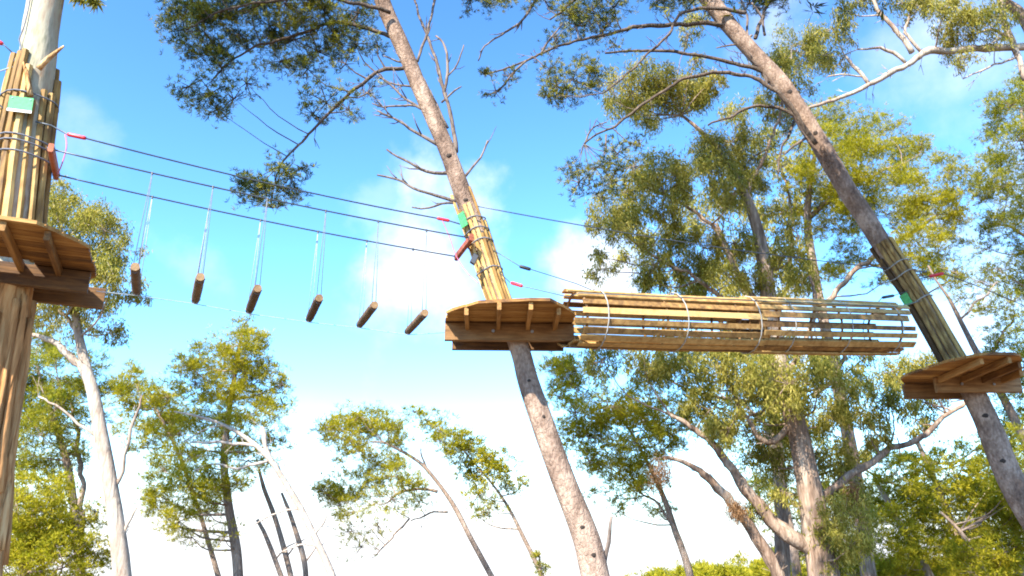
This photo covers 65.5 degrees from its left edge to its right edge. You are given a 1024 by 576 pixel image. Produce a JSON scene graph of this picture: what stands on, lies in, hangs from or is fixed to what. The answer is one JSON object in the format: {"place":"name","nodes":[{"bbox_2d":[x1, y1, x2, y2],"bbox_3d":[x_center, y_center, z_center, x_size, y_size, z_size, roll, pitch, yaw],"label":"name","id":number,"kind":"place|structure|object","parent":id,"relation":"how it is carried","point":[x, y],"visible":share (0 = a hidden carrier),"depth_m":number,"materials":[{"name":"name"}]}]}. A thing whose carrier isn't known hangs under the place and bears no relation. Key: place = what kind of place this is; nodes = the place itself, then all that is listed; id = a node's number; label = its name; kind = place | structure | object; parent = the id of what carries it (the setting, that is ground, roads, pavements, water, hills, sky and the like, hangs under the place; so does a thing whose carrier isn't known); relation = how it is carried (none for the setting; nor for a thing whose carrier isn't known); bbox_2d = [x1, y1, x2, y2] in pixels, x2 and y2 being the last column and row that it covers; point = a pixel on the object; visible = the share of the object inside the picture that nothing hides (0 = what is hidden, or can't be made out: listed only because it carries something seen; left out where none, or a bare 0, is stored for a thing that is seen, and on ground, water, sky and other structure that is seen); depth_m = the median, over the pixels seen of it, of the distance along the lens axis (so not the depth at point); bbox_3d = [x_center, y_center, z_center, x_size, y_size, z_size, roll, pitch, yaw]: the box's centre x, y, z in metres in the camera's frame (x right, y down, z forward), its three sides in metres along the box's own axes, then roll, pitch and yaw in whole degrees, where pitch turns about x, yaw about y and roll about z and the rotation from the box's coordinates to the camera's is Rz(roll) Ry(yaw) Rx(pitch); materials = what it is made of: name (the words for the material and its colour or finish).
{"place":"outdoors","nodes":[
{"label":"outdoors","id":0,"kind":"place"},
{"bbox_2d":[0,0,1023,575],"label":"sky","id":1,"kind":"structure","parent":0,"point":[113,77],"materials":[{"name":"blue"}]},
{"bbox_3d":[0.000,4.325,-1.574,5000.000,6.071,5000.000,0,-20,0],"label":"ground","id":2,"kind":"structure","parent":0,"visible":0},
{"bbox_2d":[0,0,105,575],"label":"eucalyptus tree","id":3,"kind":"object","parent":2,"relation":"on","point":[39,39],"visible":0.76,"depth_m":8.45,"materials":[{"name":"brown plant"}]},
{"bbox_2d":[0,40,11,51],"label":"cable","id":4,"kind":"object","parent":3,"relation":"attached to","point":[1,43],"visible":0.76,"depth_m":9.57,"materials":[{"name":"red plastic"}]},
{"bbox_2d":[14,0,30,60],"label":"cord","id":5,"kind":"object","parent":3,"relation":"hanging from","point":[23,26],"visible":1,"depth_m":9.58,"materials":[{"name":"fabric"}]},
{"bbox_2d":[0,48,61,261],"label":"trunk guard","id":6,"kind":"object","parent":3,"relation":"attached to","point":[11,122],"visible":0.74,"depth_m":9.09,"materials":[{"name":"brown wood"}]},
{"bbox_2d":[7,95,33,113],"bbox_3d":[-5.608,-2.093,9.090,0.253,0.217,0.023,7,-21,-19],"label":"marker plate","id":7,"kind":"object","parent":6,"relation":"attached to","point":[20,104],"visible":1,"depth_m":9.09,"materials":[{"name":"green paint"}]},
{"bbox_2d":[23,61,32,97],"bbox_3d":[-5.643,-2.445,9.271,0.236,0.505,0.064,0,-20,0],"label":"bark strip","id":8,"kind":"object","parent":6,"relation":"attached to","point":[28,84],"visible":1,"depth_m":9.22,"materials":[{"name":"beige wood"}]},
{"bbox_2d":[47,143,59,179],"bbox_3d":[-5.221,-1.432,9.076,0.080,0.104,0.730,9,-22,-22],"label":"spreader bar","id":9,"kind":"object","parent":6,"relation":"attached to","point":[51,148],"visible":1,"depth_m":8.98,"materials":[{"name":"red wood"}]},
{"bbox_2d":[55,149,468,237],"bbox_3d":[-2.827,-1.098,9.881,5.093,0.095,0.019,10,-22,-26],"label":"cable","id":10,"kind":"object","parent":9,"relation":"attached to","point":[251,194],"visible":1,"depth_m":9.67,"materials":[{"name":"grey metal"}]},
{"bbox_2d":[130,172,152,294],"bbox_3d":[-4.297,-0.636,9.301,0.119,1.281,0.900,8,-22,-21],"label":"hanging log step","id":11,"kind":"object","parent":10,"relation":"hanging from","point":[135,273],"visible":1,"depth_m":9.06,"materials":[{"name":"brown wood"}]},
{"bbox_2d":[191,186,213,303],"bbox_3d":[-3.706,-0.522,9.589,0.119,1.263,0.900,9,-22,-22],"label":"hanging log step","id":12,"kind":"object","parent":10,"relation":"hanging from","point":[200,279],"visible":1,"depth_m":9.32,"materials":[{"name":"brown wood"}]},
{"bbox_2d":[245,197,267,313],"bbox_3d":[-3.139,-0.401,9.861,0.119,1.281,0.900,8,-22,-22],"label":"hanging log step","id":13,"kind":"object","parent":10,"relation":"hanging from","point":[254,295],"visible":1,"depth_m":9.62,"materials":[{"name":"brown wood"}]},
{"bbox_2d":[305,211,326,321],"bbox_3d":[-2.482,-0.281,10.183,0.119,1.276,0.900,8,-21,-20],"label":"hanging log step","id":14,"kind":"object","parent":10,"relation":"hanging from","point":[314,307],"visible":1,"depth_m":9.95,"materials":[{"name":"brown wood"}]},
{"bbox_2d":[36,45,64,70],"bbox_3d":[-5.453,-2.721,9.393,0.276,0.353,0.075,-2,-20,5],"label":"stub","id":15,"kind":"object","parent":3,"relation":"attached to","point":[43,63],"visible":1,"depth_m":9.36,"materials":[{"name":"beige wood"}]},
{"bbox_2d":[0,215,105,309],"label":"tree platform","id":16,"kind":"object","parent":3,"relation":"attached to","point":[62,270],"visible":0.93,"depth_m":8.48,"materials":[{"name":"brown wood"}]},
{"bbox_2d":[3,461,111,575],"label":"pine tree","id":17,"kind":"object","parent":2,"relation":"on","point":[29,533],"visible":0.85,"depth_m":16.25,"materials":[{"name":"green plant"}]},
{"bbox_2d":[15,325,134,570],"bbox_3d":[-13.115,4.994,21.536,5.096,8.902,3.603,-16,-25,37],"label":"pine tree","id":18,"kind":"object","parent":2,"relation":"on","point":[60,397],"visible":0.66,"depth_m":21.42,"materials":[{"name":"green plant"}]},
{"bbox_2d":[31,175,153,575],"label":"eucalyptus tree","id":19,"kind":"object","parent":2,"relation":"on","point":[83,221],"visible":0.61,"depth_m":16.43,"materials":[{"name":"green plant"}]},
{"bbox_2d":[100,358,220,575],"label":"pine tree","id":20,"kind":"object","parent":2,"relation":"on","point":[158,401],"visible":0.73,"depth_m":21.24,"materials":[{"name":"green plant"}]},
{"bbox_2d":[132,314,297,575],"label":"pine tree","id":21,"kind":"object","parent":2,"relation":"on","point":[230,395],"visible":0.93,"depth_m":19.57,"materials":[{"name":"green plant"}]},
{"bbox_2d":[174,411,335,575],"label":"dead tree","id":22,"kind":"object","parent":2,"relation":"on","point":[299,506],"visible":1,"depth_m":18.13,"materials":[{"name":"grey wood"}]},
{"bbox_2d":[256,519,292,575],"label":"dead tree","id":23,"kind":"object","parent":2,"relation":"on","point":[272,553],"visible":1,"depth_m":19.12,"materials":[{"name":"grey wood"}]},
{"bbox_2d":[257,467,312,575],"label":"dead tree","id":24,"kind":"object","parent":2,"relation":"on","point":[286,553],"visible":0.88,"depth_m":19.56,"materials":[{"name":"grey wood"}]},
{"bbox_2d":[281,492,323,575],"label":"dead tree","id":25,"kind":"object","parent":2,"relation":"on","point":[304,559],"visible":0.81,"depth_m":19.27,"materials":[{"name":"grey wood"}]},
{"bbox_2d":[143,0,612,575],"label":"pine tree","id":26,"kind":"object","parent":2,"relation":"on","point":[589,550],"visible":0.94,"depth_m":11.96,"materials":[{"name":"green plant"}]},
{"bbox_2d":[35,121,459,224],"bbox_3d":[-3.043,-1.391,10.284,5.470,0.246,0.209,10,-22,-26],"label":"cable","id":27,"kind":"object","parent":26,"relation":"attached to","point":[85,138],"visible":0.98,"depth_m":9.96,"materials":[{"name":"grey metal"}]},
{"bbox_2d":[57,134,66,173],"bbox_3d":[-5.211,-1.510,9.199,0.040,0.520,0.506,15,-25,-35],"label":"cord","id":28,"kind":"object","parent":27,"relation":"hanging from","point":[64,154],"visible":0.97,"depth_m":9.00,"materials":[{"name":"white fabric"}]},
{"bbox_2d":[442,220,478,283],"bbox_3d":[-0.729,-0.508,11.236,0.562,1.019,0.130,-2,-20,5],"label":"cord","id":29,"kind":"object","parent":27,"relation":"hanging from","point":[456,255],"visible":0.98,"depth_m":11.29,"materials":[{"name":"white fabric"}]},
{"bbox_2d":[470,253,478,264],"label":"pulley block","id":30,"kind":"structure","parent":26,"relation":"hanging from","point":[474,258],"depth_m":10.88,"materials":[{"name":"grey metal"}]},
{"bbox_2d":[450,186,511,299],"bbox_3d":[-0.388,-0.445,11.230,1.028,2.099,0.390,0,-20,0],"label":"trunk guard","id":31,"kind":"object","parent":26,"relation":"attached to","point":[497,277],"visible":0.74,"depth_m":11.10,"materials":[{"name":"brown wood"}]},
{"bbox_2d":[457,211,467,227],"bbox_3d":[-0.697,-0.961,11.217,0.169,0.240,0.057,-16,-25,37],"label":"marker plate","id":32,"kind":"object","parent":31,"relation":"attached to","point":[462,220],"visible":1,"depth_m":11.21,"materials":[{"name":"green paint"}]},
{"bbox_2d":[454,233,473,260],"bbox_3d":[-0.683,-0.573,11.292,0.080,0.104,0.796,7,-21,-18],"label":"spreader bar","id":33,"kind":"object","parent":31,"relation":"attached to","point":[464,246],"visible":0.94,"depth_m":11.20,"materials":[{"name":"red wood"}]},
{"bbox_2d":[60,175,454,256],"bbox_3d":[-3.077,-0.881,10.477,5.153,0.095,0.019,10,-22,-26],"label":"cable","id":34,"kind":"object","parent":33,"relation":"attached to","point":[249,217],"visible":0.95,"depth_m":10.28,"materials":[{"name":"grey metal"}]},
{"bbox_2d":[356,220,378,327],"bbox_3d":[-1.875,-0.182,10.486,0.119,1.258,0.900,8,-21,-21],"label":"hanging log step","id":35,"kind":"object","parent":34,"relation":"hanging from","point":[370,310],"visible":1,"depth_m":10.25,"materials":[{"name":"brown wood"}]},
{"bbox_2d":[404,229,428,334],"bbox_3d":[-1.275,-0.079,10.783,0.119,1.268,0.900,8,-21,-20],"label":"hanging log step","id":36,"kind":"object","parent":34,"relation":"hanging from","point":[419,318],"visible":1,"depth_m":10.55,"materials":[{"name":"brown wood"}]},
{"bbox_2d":[444,298,575,350],"bbox_3d":[-0.043,0.597,10.695,1.745,0.289,2.012,0,-20,0],"label":"tree platform","id":37,"kind":"object","parent":26,"relation":"attached to","point":[541,324],"visible":0.98,"depth_m":10.55,"materials":[{"name":"brown wood"}]},
{"bbox_2d":[96,291,444,334],"bbox_3d":[-2.842,0.369,10.094,4.368,0.181,0.324,11,-23,-28],"label":"cable","id":38,"kind":"object","parent":37,"relation":"attached to","point":[266,316],"visible":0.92,"depth_m":10.05,"materials":[{"name":"grey metal"}]},
{"bbox_2d":[557,288,917,355],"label":"slat tunnel","id":39,"kind":"structure","parent":37,"relation":"attached to","point":[750,336],"depth_m":11.15,"materials":[{"name":"brown wood"}]},
{"bbox_2d":[493,250,907,301],"bbox_3d":[3.289,-0.015,11.993,7.435,0.905,0.453,6,-21,-17],"label":"cable","id":40,"kind":"object","parent":26,"relation":"attached to","point":[529,269],"visible":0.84,"depth_m":11.03,"materials":[{"name":"grey metal"}]},
{"bbox_2d":[499,272,921,306],"bbox_3d":[3.397,0.095,11.615,7.262,0.822,0.852,6,-21,-16],"label":"cable","id":41,"kind":"object","parent":26,"relation":"attached to","point":[516,284],"visible":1,"depth_m":10.88,"materials":[{"name":"grey metal"}]},
{"bbox_2d":[306,399,493,575],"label":"pine tree","id":42,"kind":"object","parent":2,"relation":"on","point":[334,493],"visible":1,"depth_m":21.44,"materials":[{"name":"green plant"}]},
{"bbox_2d":[398,403,542,575],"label":"pine tree","id":43,"kind":"object","parent":2,"relation":"on","point":[468,447],"visible":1,"depth_m":24.23,"materials":[{"name":"green plant"}]},
{"bbox_2d":[529,550,551,575],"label":"conifer sapling","id":44,"kind":"object","parent":2,"relation":"on","point":[539,563],"visible":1,"depth_m":22.66,"materials":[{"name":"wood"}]},
{"bbox_2d":[535,350,712,575],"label":"pine tree","id":45,"kind":"object","parent":2,"relation":"on","point":[629,416],"visible":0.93,"depth_m":18.38,"materials":[{"name":"green plant"}]},
{"bbox_2d":[611,93,876,575],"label":"eucalyptus tree","id":46,"kind":"object","parent":2,"relation":"on","point":[782,551],"visible":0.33,"depth_m":24.34,"materials":[{"name":"green plant"}]},
{"bbox_2d":[477,0,1023,529],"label":"pine tree","id":47,"kind":"object","parent":2,"relation":"on","point":[1001,458],"visible":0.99,"depth_m":14.50,"materials":[{"name":"green plant"}]},
{"bbox_2d":[478,206,925,271],"bbox_3d":[3.306,-0.697,12.545,7.992,0.162,0.016,6,-21,-16],"label":"cable","id":48,"kind":"object","parent":47,"relation":"attached to","point":[684,242],"visible":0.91,"depth_m":12.31,"materials":[{"name":"grey metal"}]},
{"bbox_2d":[869,237,966,362],"bbox_3d":[6.851,0.364,13.276,1.395,2.594,0.459,0,-20,0],"label":"trunk guard","id":49,"kind":"object","parent":47,"relation":"attached to","point":[937,350],"visible":0.76,"depth_m":13.18,"materials":[{"name":"brown wood"}]},
{"bbox_2d":[899,293,912,305],"bbox_3d":[6.550,0.193,13.247,0.083,0.208,0.183,6,-21,-17],"label":"marker plate","id":50,"kind":"object","parent":49,"relation":"attached to","point":[905,298],"visible":0.95,"depth_m":13.24,"materials":[{"name":"green paint"}]},
{"bbox_2d":[900,352,1022,399],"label":"tree platform","id":51,"kind":"object","parent":47,"relation":"attached to","point":[995,372],"visible":0.99,"depth_m":12.49,"materials":[{"name":"brown wood"}]},
{"bbox_2d":[920,272,1023,305],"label":"cable","id":52,"kind":"object","parent":47,"relation":"attached to","point":[936,274],"visible":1,"depth_m":13.33,"materials":[{"name":"grey metal"}]},
{"bbox_2d":[665,336,857,575],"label":"pine tree","id":53,"kind":"object","parent":2,"relation":"on","point":[795,564],"visible":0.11,"depth_m":30.74,"materials":[{"name":"green plant"}]},
{"bbox_2d":[577,12,964,575],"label":"eucalyptus tree","id":54,"kind":"object","parent":2,"relation":"on","point":[787,406],"visible":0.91,"depth_m":17.52,"materials":[{"name":"green plant"}]},
{"bbox_2d":[644,452,678,496],"bbox_3d":[3.080,3.789,16.246,0.806,0.934,0.833,0,-20,0],"label":"dead foliage","id":55,"kind":"object","parent":54,"relation":"attached to","point":[661,475],"visible":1,"depth_m":16.20,"materials":[{"name":"brown plant"}]},
{"bbox_2d":[718,493,753,530],"bbox_3d":[4.499,4.504,16.025,0.671,0.793,0.692,13,-23,-31],"label":"dead foliage","id":56,"kind":"object","parent":54,"relation":"attached to","point":[739,513],"visible":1,"depth_m":15.95,"materials":[{"name":"brown plant"}]},
{"bbox_2d":[835,477,866,508],"bbox_3d":[6.845,4.237,16.113,0.598,0.855,0.628,-11,-22,27],"label":"dead foliage","id":57,"kind":"object","parent":54,"relation":"attached to","point":[851,488],"visible":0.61,"depth_m":16.07,"materials":[{"name":"brown plant"}]},
{"bbox_2d":[771,92,986,575],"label":"pine tree","id":58,"kind":"object","parent":2,"relation":"on","point":[855,143],"visible":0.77,"depth_m":24.66,"materials":[{"name":"green plant"}]},
{"bbox_2d":[830,447,952,575],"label":"pine tree","id":59,"kind":"object","parent":2,"relation":"on","point":[898,563],"visible":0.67,"depth_m":24.08,"materials":[{"name":"green plant"}]},
{"bbox_2d":[802,0,1023,116],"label":"eucalyptus tree","id":60,"kind":"object","parent":2,"relation":"on","point":[951,42],"visible":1,"depth_m":16.05,"materials":[{"name":"green plant"}]},
{"bbox_2d":[833,406,1023,574],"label":"pine tree","id":61,"kind":"object","parent":2,"relation":"on","point":[1018,454],"visible":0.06,"depth_m":32.41,"materials":[{"name":"green plant"}]},
{"bbox_2d":[888,431,1010,575],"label":"pine tree","id":62,"kind":"object","parent":2,"relation":"on","point":[963,493],"visible":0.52,"depth_m":26.34,"materials":[{"name":"green plant"}]},
{"bbox_2d":[925,255,1023,459],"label":"pine tree","id":63,"kind":"object","parent":2,"relation":"on","point":[1013,418],"visible":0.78,"depth_m":20.74,"materials":[{"name":"green plant"}]},
{"bbox_2d":[933,451,1023,575],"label":"pine tree","id":64,"kind":"object","parent":2,"relation":"on","point":[1000,560],"visible":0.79,"depth_m":22.81,"materials":[{"name":"green plant"}]},
{"bbox_2d":[963,66,1023,307],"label":"pine tree","id":65,"kind":"object","parent":2,"relation":"on","point":[993,158],"visible":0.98,"depth_m":22.91,"materials":[{"name":"green plant"}]},
{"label":"hill","id":66,"kind":"structure","parent":0,"visible":0},
{"bbox_2d":[624,546,1013,575],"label":"distant wood","id":67,"kind":"object","parent":66,"relation":"on","point":[707,568],"visible":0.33,"depth_m":68.66,"materials":[{"name":"green plant"}]}
]}

